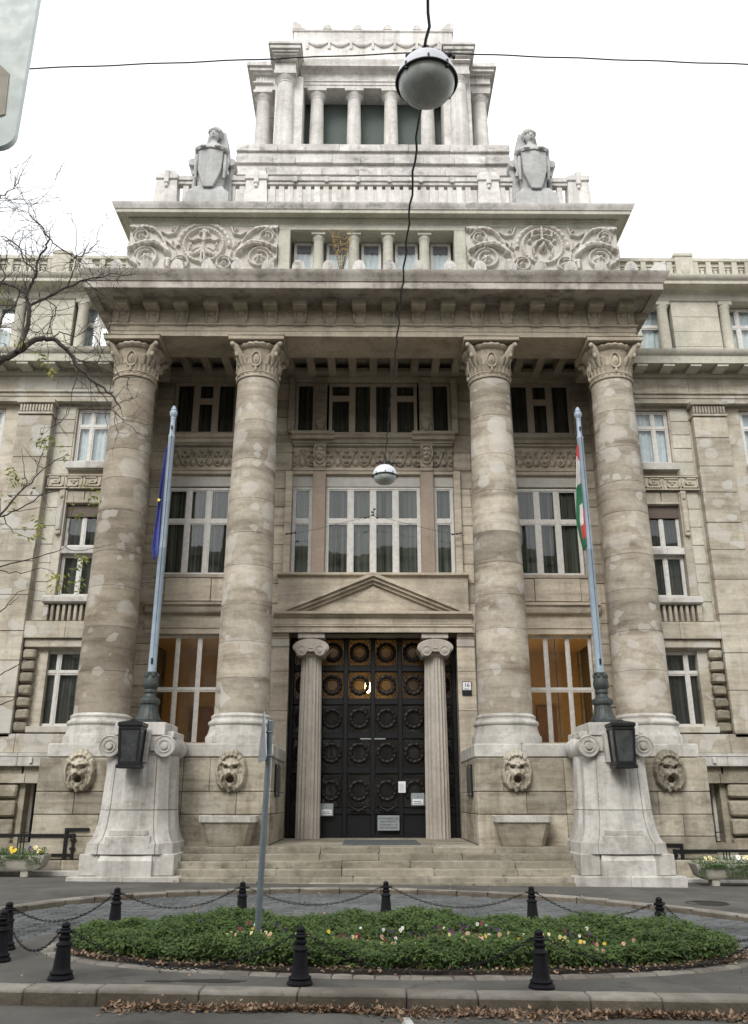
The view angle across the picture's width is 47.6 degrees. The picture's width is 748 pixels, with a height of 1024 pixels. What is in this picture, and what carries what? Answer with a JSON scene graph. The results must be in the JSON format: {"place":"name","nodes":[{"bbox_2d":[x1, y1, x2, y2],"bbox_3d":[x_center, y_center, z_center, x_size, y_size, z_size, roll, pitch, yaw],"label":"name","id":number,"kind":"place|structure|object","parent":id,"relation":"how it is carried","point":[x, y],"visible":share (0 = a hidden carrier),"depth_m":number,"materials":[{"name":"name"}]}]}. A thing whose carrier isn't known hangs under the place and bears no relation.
{"place":"outdoors","nodes":[
{"label":"outdoors","id":0,"kind":"place"},
{"bbox_2d":[0,870,77,875],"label":"sidewalk","id":1,"kind":"structure","parent":0,"point":[49,873],"depth_m":20.50,"materials":[{"name":"grey concrete"}]},
{"bbox_2d":[0,828,89,860],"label":"iron railing","id":2,"kind":"object","parent":1,"relation":"on","point":[65,835],"visible":0.81,"depth_m":21.15,"materials":[{"name":"black metal"}]},
{"bbox_2d":[0,875,747,915],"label":"pavement","id":3,"kind":"structure","parent":0,"point":[17,890],"depth_m":18.14,"materials":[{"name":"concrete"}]},
{"bbox_2d":[0,854,51,876],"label":"concrete planter","id":4,"kind":"object","parent":3,"relation":"on","point":[13,864],"visible":0.95,"depth_m":20.05,"materials":[{"name":"grey concrete"}]},
{"bbox_2d":[0,846,47,865],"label":"planter plants","id":5,"kind":"object","parent":4,"relation":"in","point":[11,849],"visible":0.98,"depth_m":20.22,"materials":[{"name":"green plant"}]},
{"bbox_2d":[0,148,165,704],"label":"bare tree","id":6,"kind":"object","parent":3,"relation":"on","point":[22,346],"visible":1,"depth_m":14.25,"materials":[{"name":"brown plant"}]},
{"bbox_2d":[66,722,186,881],"bbox_3d":[-5.725,7.199,20.762,2.575,3.873,2.181,0,-19,0],"label":"lamp pedestal","id":7,"kind":"object","parent":3,"relation":"on","point":[137,836],"visible":0.92,"depth_m":19.99,"materials":[{"name":"stone"}]},
{"bbox_2d":[115,719,148,768],"bbox_3d":[-5.762,5.510,20.150,0.590,1.130,0.615,0,-19,0],"label":"lantern","id":8,"kind":"object","parent":7,"relation":"attached to","point":[131,738],"visible":1,"depth_m":19.95,"materials":[{"name":"black metal"}]},
{"bbox_2d":[135,406,177,721],"bbox_3d":[-5.751,1.176,22.956,0.694,8.955,0.694,8,-20,-22],"label":"flagpole","id":9,"kind":"object","parent":7,"relation":"on","point":[149,701],"visible":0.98,"depth_m":22.40,"materials":[{"name":"grey metal"}]},
{"bbox_2d":[152,447,166,559],"bbox_3d":[-5.928,-0.277,23.356,0.204,3.307,0.214,0,-19,0],"label":"flag","id":10,"kind":"object","parent":9,"relation":"attached to","point":[155,543],"visible":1,"depth_m":23.22,"materials":[{"name":"blue fabric"}]},
{"bbox_2d":[174,845,579,886],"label":"entrance steps","id":11,"kind":"structure","parent":3,"relation":"on","point":[476,865],"depth_m":19.98,"materials":[{"name":"stone"}]},
{"bbox_2d":[199,815,258,845],"bbox_3d":[-3.618,7.894,20.986,1.410,0.713,0.645,0,-19,0],"label":"stone basin","id":12,"kind":"object","parent":11,"relation":"on","point":[228,830],"visible":1,"depth_m":20.78,"materials":[{"name":"beige stone"}]},
{"bbox_2d":[271,838,475,859],"bbox_3d":[-0.018,9.513,23.170,9.600,0.940,5.000,0,-19,0],"label":"landing","id":13,"kind":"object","parent":11,"relation":"on","point":[340,841],"visible":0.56,"depth_m":23.27,"materials":[{"name":"stone"}]},
{"bbox_2d":[342,840,420,844],"bbox_3d":[0.188,8.835,22.663,2.000,0.014,2.600,0,-19,0],"label":"door mat","id":14,"kind":"object","parent":13,"relation":"on","point":[380,842],"depth_m":22.37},
{"bbox_2d":[492,815,551,845],"bbox_3d":[3.701,7.911,21.038,1.410,0.713,0.645,0,-19,0],"label":"stone basin","id":15,"kind":"object","parent":11,"relation":"on","point":[522,830],"visible":1,"depth_m":20.84,"materials":[{"name":"beige stone"}]},
{"bbox_2d":[20,881,747,1008],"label":"fallen leaves","id":16,"kind":"object","parent":3,"relation":"on","point":[529,1006],"visible":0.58,"depth_m":11.14,"materials":[{"name":"brown plant"}]},
{"bbox_2d":[565,722,687,887],"bbox_3d":[5.854,7.228,20.844,2.581,3.874,2.181,0,-19,0],"label":"lamp pedestal","id":17,"kind":"object","parent":3,"relation":"on","point":[614,840],"visible":0.89,"depth_m":20.04,"materials":[{"name":"stone"}]},
{"bbox_2d":[574,407,616,721],"bbox_3d":[5.874,1.204,23.038,0.694,8.955,0.694,8,-20,-22],"label":"flagpole","id":18,"kind":"object","parent":17,"relation":"on","point":[602,702],"visible":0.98,"depth_m":22.43,"materials":[{"name":"grey metal"}]},
{"bbox_2d":[576,444,586,550],"bbox_3d":[5.681,-0.427,23.535,0.229,3.107,0.152,-5,-20,15],"label":"flag","id":19,"kind":"object","parent":18,"relation":"attached to","point":[580,520],"visible":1,"depth_m":23.41,"materials":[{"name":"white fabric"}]},
{"bbox_2d":[605,719,637,768],"bbox_3d":[5.913,5.538,20.233,0.590,1.130,0.615,0,-19,0],"label":"lantern","id":20,"kind":"object","parent":17,"relation":"attached to","point":[621,740],"visible":1,"depth_m":20.02,"materials":[{"name":"black metal"}]},
{"bbox_2d":[685,901,728,905],"bbox_3d":[6.387,7.511,16.244,0.800,0.028,0.800,0,-19,0],"label":"manhole cover","id":21,"kind":"object","parent":3,"relation":"on","point":[712,903],"visible":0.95,"depth_m":16.20,"materials":[{"name":"black metal"}]},
{"bbox_2d":[688,863,747,885],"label":"concrete planter","id":22,"kind":"object","parent":3,"relation":"on","point":[714,877],"visible":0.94,"depth_m":19.73,"materials":[{"name":"grey concrete"}]},
{"bbox_2d":[691,855,747,878],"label":"planter plants","id":23,"kind":"object","parent":22,"relation":"in","point":[712,859],"visible":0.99,"depth_m":19.81,"materials":[{"name":"green plant"}]},
{"bbox_2d":[0,892,747,1023],"bbox_3d":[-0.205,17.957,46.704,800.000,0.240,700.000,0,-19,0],"label":"road","id":24,"kind":"structure","parent":0,"point":[15,1014],"depth_m":7.91,"materials":[{"name":"grey asphalt"}]},
{"bbox_2d":[0,0,40,150],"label":"street sign","id":25,"kind":"object","parent":24,"relation":"on","point":[18,22],"visible":1,"depth_m":3.86,"materials":[{"name":"metal"}]},
{"bbox_2d":[0,22,747,877],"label":"courthouse","id":26,"kind":"structure","parent":24,"relation":"on","point":[262,328],"depth_m":26.62,"materials":[{"name":"stone"}]},
{"bbox_2d":[0,410,5,446],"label":"window","id":27,"kind":"structure","parent":26,"relation":"in","point":[2,412],"depth_m":27.33,"materials":[{"name":"white paint"}]},
{"bbox_2d":[41,651,80,725],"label":"window","id":28,"kind":"structure","parent":26,"relation":"in","point":[62,673],"depth_m":24.73,"materials":[{"name":"white paint"}]},
{"bbox_2d":[58,555,91,594],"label":"window","id":29,"kind":"structure","parent":26,"relation":"in","point":[68,561],"depth_m":25.81,"materials":[{"name":"white paint"}]},
{"bbox_2d":[64,517,96,545],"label":"window","id":30,"kind":"structure","parent":26,"relation":"in","point":[82,533],"depth_m":26.25,"materials":[{"name":"glass"}]},
{"bbox_2d":[73,410,110,460],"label":"window","id":31,"kind":"structure","parent":26,"relation":"in","point":[91,438],"depth_m":27.29,"materials":[{"name":"white glass"}]},
{"bbox_2d":[157,636,218,741],"bbox_3d":[-5.913,5.586,26.649,2.200,3.420,0.100,0,-19,0],"label":"window","id":32,"kind":"structure","parent":26,"relation":"in","point":[197,689],"depth_m":26.64,"materials":[{"name":"white paint"}]},
{"bbox_2d":[164,488,229,573],"bbox_3d":[-5.913,0.672,28.382,2.200,3.080,0.211,0,-19,0],"label":"window","id":33,"kind":"structure","parent":26,"relation":"in","point":[198,517],"depth_m":28.39,"materials":[{"name":"glass"}]},
{"bbox_2d":[175,383,236,432],"bbox_3d":[-5.914,-3.597,29.869,2.200,2.000,0.270,0,-19,0],"label":"window","id":34,"kind":"structure","parent":26,"relation":"in","point":[201,407],"depth_m":29.90,"materials":[{"name":"black glass"}]},
{"bbox_2d":[185,126,237,200],"bbox_3d":[-5.559,-11.774,29.126,1.640,3.480,1.256,0,-19,0],"label":"stone statue","id":35,"kind":"object","parent":26,"relation":"on","point":[213,166],"visible":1,"depth_m":28.69,"materials":[{"name":"grey stone"}]},
{"bbox_2d":[274,764,280,796],"bbox_3d":[-2.599,7.270,22.911,0.073,0.820,1.000,0,-19,0],"label":"wall plaque","id":36,"kind":"object","parent":26,"relation":"attached to","point":[277,781],"depth_m":22.68,"materials":[{"name":"metal"}]},
{"bbox_2d":[290,487,312,571],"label":"window","id":37,"kind":"structure","parent":26,"relation":"in","point":[302,496],"depth_m":28.42,"materials":[{"name":"glass"}]},
{"bbox_2d":[295,383,315,429],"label":"window","id":38,"kind":"structure","parent":26,"relation":"in","point":[305,392],"depth_m":29.97,"materials":[{"name":"black glass"}]},
{"bbox_2d":[329,224,353,268],"bbox_3d":[-1.033,-8.071,26.418,0.818,1.829,0.467,0,-19,0],"label":"yellow seedling","id":39,"kind":"object","parent":26,"relation":"on","point":[343,262],"visible":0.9,"depth_m":26.42,"materials":[{"name":"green plant"}]},
{"bbox_2d":[324,487,421,571],"bbox_3d":[-0.034,0.677,28.428,3.200,3.140,0.212,0,-19,0],"label":"window","id":40,"kind":"structure","parent":26,"relation":"in","point":[370,544],"depth_m":28.44,"materials":[{"name":"glass"}]},
{"bbox_2d":[285,638,460,837],"bbox_3d":[-0.035,6.846,26.520,5.400,6.250,0.260,0,-19,0],"label":"entrance door","id":41,"kind":"structure","parent":26,"relation":"in","point":[345,822],"depth_m":26.42,"materials":[{"name":"black metal"}]},
{"bbox_2d":[320,803,332,815],"bbox_3d":[-1.434,9.011,25.634,0.400,0.360,0.038,0,-19,0],"label":"door notice","id":42,"kind":"object","parent":41,"relation":"attached to","point":[326,809],"depth_m":25.63,"materials":[{"name":"paper"}]},
{"bbox_2d":[378,815,398,830],"bbox_3d":[0.436,9.371,25.528,0.660,0.430,0.036,0,-19,0],"label":"door notice","id":43,"kind":"object","parent":41,"relation":"attached to","point":[388,822],"depth_m":25.52,"materials":[{"name":"metal"}]},
{"bbox_2d":[398,781,405,792],"bbox_3d":[0.856,8.407,25.890,0.220,0.330,0.010,0,-19,0],"label":"paper notice","id":44,"kind":"object","parent":41,"relation":"attached to","point":[401,786],"visible":1,"depth_m":25.89,"materials":[{"name":"white paper"}]},
{"bbox_2d":[411,793,424,805],"bbox_3d":[1.331,8.734,25.751,0.410,0.360,0.038,0,-19,0],"label":"door notice","id":45,"kind":"object","parent":41,"relation":"attached to","point":[417,799],"depth_m":25.73,"materials":[{"name":"paper"}]},
{"bbox_2d":[291,706,454,807],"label":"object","id":46,"kind":"structure","parent":26,"relation":"in","point":[359,718],"depth_m":27.22,"materials":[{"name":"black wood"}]},
{"bbox_2d":[329,383,417,433],"bbox_3d":[-0.034,-3.583,29.910,3.100,2.000,0.270,0,-19,0],"label":"window","id":47,"kind":"structure","parent":26,"relation":"in","point":[354,408],"depth_m":29.95,"materials":[{"name":"black glass"}]},
{"bbox_2d":[288,513,463,535],"bbox_3d":[-0.014,0.407,27.805,5.932,0.683,0.313,0,-19,0],"label":"span wire","id":48,"kind":"object","parent":26,"relation":"attached to","point":[377,515],"visible":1,"depth_m":27.78,"materials":[{"name":"grey metal"}]},
{"bbox_2d":[364,508,378,518],"bbox_3d":[-0.087,0.051,27.768,0.490,0.370,0.060,0,-19,0],"label":"insulator","id":49,"kind":"object","parent":48,"relation":"attached to","point":[372,514],"visible":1,"depth_m":27.73,"materials":[{"name":"black metal"}]},
{"bbox_2d":[430,384,450,430],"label":"window","id":50,"kind":"structure","parent":26,"relation":"in","point":[440,393],"depth_m":30.00,"materials":[{"name":"black glass"}]},
{"bbox_2d":[433,487,455,572],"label":"window","id":51,"kind":"structure","parent":26,"relation":"in","point":[443,497],"depth_m":28.45,"materials":[{"name":"glass"}]},
{"bbox_2d":[462,681,471,694],"bbox_3d":[2.861,5.433,26.101,0.290,0.415,0.048,0,-19,0],"label":"house number plate","id":52,"kind":"object","parent":26,"relation":"attached to","point":[466,687],"visible":1,"depth_m":26.08,"materials":[{"name":"white metal"}]},
{"bbox_2d":[466,764,472,796],"bbox_3d":[2.578,7.282,22.948,0.073,0.820,1.000,0,-19,0],"label":"wall plaque","id":53,"kind":"object","parent":26,"relation":"attached to","point":[469,781],"depth_m":22.76,"materials":[{"name":"metal"}]},
{"bbox_2d":[506,128,558,202],"bbox_3d":[5.441,-11.747,29.204,1.640,3.480,1.256,0,-19,0],"label":"stone statue","id":54,"kind":"object","parent":26,"relation":"on","point":[530,168],"visible":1,"depth_m":28.76,"materials":[{"name":"grey stone"}]},
{"bbox_2d":[510,384,572,433],"bbox_3d":[5.846,-3.568,29.952,2.200,2.000,0.270,0,-19,0],"label":"window","id":55,"kind":"structure","parent":26,"relation":"in","point":[535,408],"depth_m":29.98,"materials":[{"name":"black glass"}]},
{"bbox_2d":[517,489,584,574],"bbox_3d":[5.846,0.700,28.466,2.200,3.080,0.211,0,-19,0],"label":"window","id":56,"kind":"structure","parent":26,"relation":"in","point":[550,539],"depth_m":28.48,"materials":[{"name":"glass"}]},
{"bbox_2d":[528,636,594,741],"bbox_3d":[5.847,5.614,26.733,2.200,3.420,0.100,0,-19,0],"label":"window","id":57,"kind":"structure","parent":26,"relation":"in","point":[570,689],"depth_m":26.74,"materials":[{"name":"white paint"}]},
{"bbox_2d":[554,639,561,741],"bbox_3d":[6.106,6.199,28.046,0.240,4.040,0.240,0,-19,0],"label":"window mullion","id":58,"kind":"object","parent":57,"relation":"attached to","point":[557,686],"visible":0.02,"depth_m":28.17,"materials":[{"name":"wood"}]},
{"bbox_2d":[636,412,671,462],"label":"window","id":59,"kind":"structure","parent":26,"relation":"in","point":[652,427],"depth_m":27.41,"materials":[{"name":"white glass"}]},
{"bbox_2d":[649,519,681,547],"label":"window","id":60,"kind":"structure","parent":26,"relation":"in","point":[664,533],"depth_m":26.37,"materials":[{"name":"white paint"}]},
{"bbox_2d":[654,556,687,595],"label":"window","id":61,"kind":"structure","parent":26,"relation":"in","point":[670,572],"depth_m":25.94,"materials":[{"name":"white paint"}]},
{"bbox_2d":[666,652,703,726],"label":"window","id":62,"kind":"structure","parent":26,"relation":"in","point":[682,674],"depth_m":24.86,"materials":[{"name":"white paint"}]},
{"bbox_2d":[738,412,747,462],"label":"window","id":63,"kind":"structure","parent":26,"relation":"in","point":[743,416],"depth_m":27.48,"materials":[{"name":"glass"}]},
{"bbox_2d":[0,983,747,1016],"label":"kerb","id":64,"kind":"structure","parent":24,"relation":"on","point":[61,994],"depth_m":8.26,"materials":[{"name":"concrete"}]},
{"bbox_2d":[0,914,747,1007],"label":"traffic island","id":65,"kind":"structure","parent":24,"relation":"on","point":[22,961],"depth_m":8.98,"materials":[{"name":"concrete"}]},
{"bbox_2d":[0,910,12,962],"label":"bollard","id":66,"kind":"object","parent":65,"relation":"on","point":[4,934],"visible":0.96,"depth_m":9.81,"materials":[{"name":"metal"}]},
{"bbox_2d":[7,918,59,951],"bbox_3d":[-3.809,4.729,9.415,1.258,0.293,0.036,-17,-25,40],"label":"bollard chain","id":67,"kind":"object","parent":66,"relation":"attached to","point":[33,950],"visible":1,"depth_m":9.41,"materials":[{"name":"paint"}]},
{"bbox_2d":[2,902,15,950],"bbox_3d":[-4.598,5.183,10.611,0.266,0.558,0.266,-4,-19,12],"label":"bollard","id":68,"kind":"object","parent":65,"relation":"on","point":[9,907],"visible":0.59,"depth_m":10.59,"materials":[{"name":"metal"}]},
{"bbox_2d":[16,894,112,922],"bbox_3d":[-4.203,5.443,11.561,0.037,0.277,1.969,-7,-20,21],"label":"bollard chain","id":69,"kind":"object","parent":68,"relation":"attached to","point":[107,899],"visible":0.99,"depth_m":11.49,"materials":[{"name":"paint"}]},
{"bbox_2d":[47,921,74,981],"bbox_3d":[-3.275,4.625,8.931,0.266,0.558,0.266,-4,-19,10],"label":"bollard","id":70,"kind":"object","parent":65,"relation":"on","point":[61,971],"visible":1,"depth_m":8.86,"materials":[{"name":"metal"}]},
{"bbox_2d":[74,931,293,969],"bbox_3d":[-2.012,4.597,8.871,2.345,0.366,0.037,-1,-19,3],"label":"bollard chain","id":71,"kind":"object","parent":70,"relation":"attached to","point":[130,960],"visible":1,"depth_m":8.83,"materials":[{"name":"paint"}]},
{"bbox_2d":[108,887,123,923],"bbox_3d":[-3.803,5.829,12.479,0.266,0.558,0.266,2,-19,-5],"label":"bollard","id":72,"kind":"object","parent":65,"relation":"on","point":[115,911],"visible":0.7,"depth_m":12.43,"materials":[{"name":"metal"}]},
{"bbox_2d":[122,888,236,908],"bbox_3d":[-2.966,5.956,13.032,1.870,0.280,0.037,12,-22,-32],"label":"bollard chain","id":73,"kind":"object","parent":72,"relation":"attached to","point":[179,907],"visible":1,"depth_m":12.99,"materials":[{"name":"paint"}]},
{"bbox_2d":[148,980,171,981],"bbox_3d":[-2.224,4.874,8.806,0.317,0.003,0.120,0,-19,0],"label":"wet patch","id":74,"kind":"object","parent":65,"relation":"on","point":[159,981],"visible":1,"depth_m":8.78,"materials":[{"name":"asphalt"}]},
{"bbox_2d":[175,979,246,982],"bbox_3d":[-1.703,4.894,8.848,0.761,0.008,0.197,0,-19,0],"label":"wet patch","id":75,"kind":"object","parent":65,"relation":"on","point":[210,980],"visible":1,"depth_m":8.84,"materials":[{"name":"asphalt"}]},
{"bbox_2d":[235,882,249,919],"bbox_3d":[-2.111,6.213,13.555,0.266,0.558,0.266,7,-20,-19],"label":"bollard","id":76,"kind":"object","parent":65,"relation":"on","point":[242,899],"visible":0.59,"depth_m":13.52,"materials":[{"name":"metal"}]},
{"bbox_2d":[287,926,312,986],"bbox_3d":[-0.764,4.606,8.799,0.266,0.558,0.266,6,-20,-17],"label":"bollard","id":77,"kind":"object","parent":65,"relation":"on","point":[299,976],"visible":1,"depth_m":8.72,"materials":[{"name":"metal"}]},
{"bbox_2d":[379,881,391,913],"bbox_3d":[0.196,6.354,13.895,0.266,0.558,0.266,3,-19,-9],"label":"bollard","id":78,"kind":"object","parent":65,"relation":"on","point":[385,901],"visible":0.74,"depth_m":13.84,"materials":[{"name":"metal"}]},
{"bbox_2d":[247,887,379,905],"bbox_3d":[-0.964,6.228,13.743,2.171,0.304,0.037,3,-19,-9],"label":"bollard chain","id":79,"kind":"object","parent":78,"relation":"attached to","point":[317,904],"visible":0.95,"depth_m":13.71,"materials":[{"name":"paint"}]},
{"bbox_2d":[390,886,523,908],"bbox_3d":[1.319,6.209,13.616,2.177,0.303,0.037,-5,-19,15],"label":"bollard chain","id":80,"kind":"object","parent":78,"relation":"hanging from","point":[456,906],"visible":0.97,"depth_m":13.56,"materials":[{"name":"paint"}]},
{"bbox_2d":[40,928,747,979],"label":"bed edging","id":81,"kind":"object","parent":65,"relation":"on","point":[50,951],"visible":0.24,"depth_m":9.21,"materials":[{"name":"stone"}]},
{"bbox_2d":[71,945,743,974],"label":"bed soil","id":82,"kind":"structure","parent":65,"relation":"on","point":[375,971],"depth_m":9.46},
{"bbox_2d":[254,711,273,932],"bbox_3d":[-1.415,4.086,10.871,0.152,2.981,0.729,6,-20,-17],"label":"sign post","id":83,"kind":"object","parent":82,"relation":"on","point":[265,751],"visible":0.98,"depth_m":10.90,"materials":[{"name":"metal"}]},
{"bbox_2d":[70,904,743,969],"bbox_3d":[0.389,5.393,10.846,8.574,0.507,3.224,0,-19,0],"label":"hedge","id":84,"kind":"object","parent":82,"relation":"on","point":[660,939],"visible":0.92,"depth_m":10.19,"materials":[{"name":"green plant"}]},
{"bbox_2d":[71,947,747,975],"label":"fallen leaves","id":85,"kind":"object","parent":65,"relation":"on","point":[449,967],"visible":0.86,"depth_m":9.54,"materials":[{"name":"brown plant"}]},
{"bbox_2d":[525,886,540,922],"bbox_3d":[2.481,6.171,13.289,0.266,0.558,0.266,-6,-20,18],"label":"bollard","id":86,"kind":"object","parent":65,"relation":"on","point":[532,910],"visible":0.75,"depth_m":13.24,"materials":[{"name":"metal"}]},
{"bbox_2d":[535,892,651,916],"bbox_3d":[3.248,5.891,12.648,1.923,0.280,0.037,-16,-25,40],"label":"bollard chain","id":87,"kind":"object","parent":86,"relation":"attached to","point":[590,916],"visible":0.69,"depth_m":12.78,"materials":[{"name":"paint"}]},
{"bbox_2d":[529,929,554,990],"bbox_3d":[1.717,4.616,8.752,0.266,0.558,0.266,3,-19,-9],"label":"bollard","id":88,"kind":"object","parent":65,"relation":"on","point":[541,980],"visible":1,"depth_m":8.68,"materials":[{"name":"metal"}]},
{"bbox_2d":[311,937,531,974],"bbox_3d":[0.491,4.599,8.779,2.297,0.352,0.037,0,-19,1],"label":"bollard chain","id":89,"kind":"object","parent":88,"relation":"attached to","point":[482,962],"visible":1,"depth_m":8.75,"materials":[{"name":"paint"}]},
{"bbox_2d":[653,897,665,916],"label":"bollard","id":90,"kind":"object","parent":65,"relation":"on","point":[659,903],"visible":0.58,"depth_m":11.95,"materials":[{"name":"metal"}]},
{"bbox_2d":[663,904,747,941],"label":"bollard chain","id":91,"kind":"object","parent":90,"relation":"attached to","point":[670,911],"visible":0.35,"depth_m":11.71,"materials":[{"name":"paint"}]},
{"bbox_2d":[0,887,747,922],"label":"curved kerb","id":92,"kind":"structure","parent":24,"relation":"on","point":[47,904],"depth_m":17.05,"materials":[{"name":"stone"}]},
{"bbox_2d":[402,1018,413,1023],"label":"parking line","id":93,"kind":"object","parent":24,"relation":"on","point":[407,1021],"visible":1,"depth_m":7.81,"materials":[{"name":"paint"}]},
{"bbox_2d":[96,998,747,1023],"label":"fallen leaves","id":94,"kind":"object","parent":24,"relation":"on","point":[537,1013],"visible":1,"depth_m":8.06,"materials":[{"name":"brown plant"}]},
{"bbox_2d":[0,0,747,269],"label":"sky","id":95,"kind":"structure","parent":0,"point":[669,140],"materials":[{"name":"white"}]},
{"bbox_2d":[13,893,747,947],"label":"driveway","id":96,"kind":"structure","parent":0,"point":[24,927],"depth_m":15.60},
{"bbox_2d":[395,45,457,109],"bbox_3d":[0.440,-3.705,7.130,0.528,0.565,0.528,0,-19,0],"label":"hanging street lamp","id":97,"kind":"object","parent":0,"point":[426,77],"visible":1,"depth_m":6.96,"materials":[{"name":"glass"}]},
{"bbox_2d":[30,52,410,69],"bbox_3d":[-4.214,-3.673,7.081,9.316,0.525,0.011,0,-19,0],"label":"span wire","id":98,"kind":"object","parent":97,"relation":"attached to","point":[220,60],"visible":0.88,"depth_m":7.15,"materials":[{"name":"black metal"}]},
{"bbox_2d":[384,110,421,458],"bbox_3d":[0.332,-2.517,12.297,0.046,0.594,10.553,0,-19,-1],"label":"power cable","id":99,"kind":"object","parent":97,"relation":"attached to","point":[416,151],"visible":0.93,"depth_m":10.14,"materials":[{"name":"black rubber"}]},
{"bbox_2d":[372,458,397,484],"bbox_3d":[0.222,-0.833,17.295,0.528,0.565,0.528,0,-19,0],"label":"hanging street lamp","id":100,"kind":"object","parent":99,"relation":"hanging from","point":[384,473],"visible":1,"depth_m":17.11,"materials":[{"name":"glass"}]},
{"bbox_2d":[423,0,430,46],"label":"power cable","id":101,"kind":"object","parent":97,"relation":"attached to","point":[428,21],"visible":0.91,"depth_m":6.94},
{"bbox_2d":[444,52,747,64],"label":"span wire","id":102,"kind":"object","parent":97,"relation":"attached to","point":[601,59],"visible":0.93,"depth_m":7.19,"materials":[{"name":"black metal"}]},
{"bbox_2d":[687,878,747,882],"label":"sidewalk","id":103,"kind":"structure","parent":0,"point":[696,880],"depth_m":20.55,"materials":[{"name":"grey concrete"}]},
{"bbox_2d":[666,843,747,859],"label":"iron railing","id":104,"kind":"object","parent":103,"relation":"on","point":[681,850],"visible":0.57,"depth_m":21.16,"materials":[{"name":"black metal"}]},
{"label":"bollard","id":105,"kind":"object","parent":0,"visible":0},
{"bbox_2d":[548,939,747,970],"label":"bollard chain","id":106,"kind":"object","parent":105,"relation":"attached to","point":[742,949],"visible":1,"depth_m":9.17,"materials":[{"name":"paint"}]}
]}

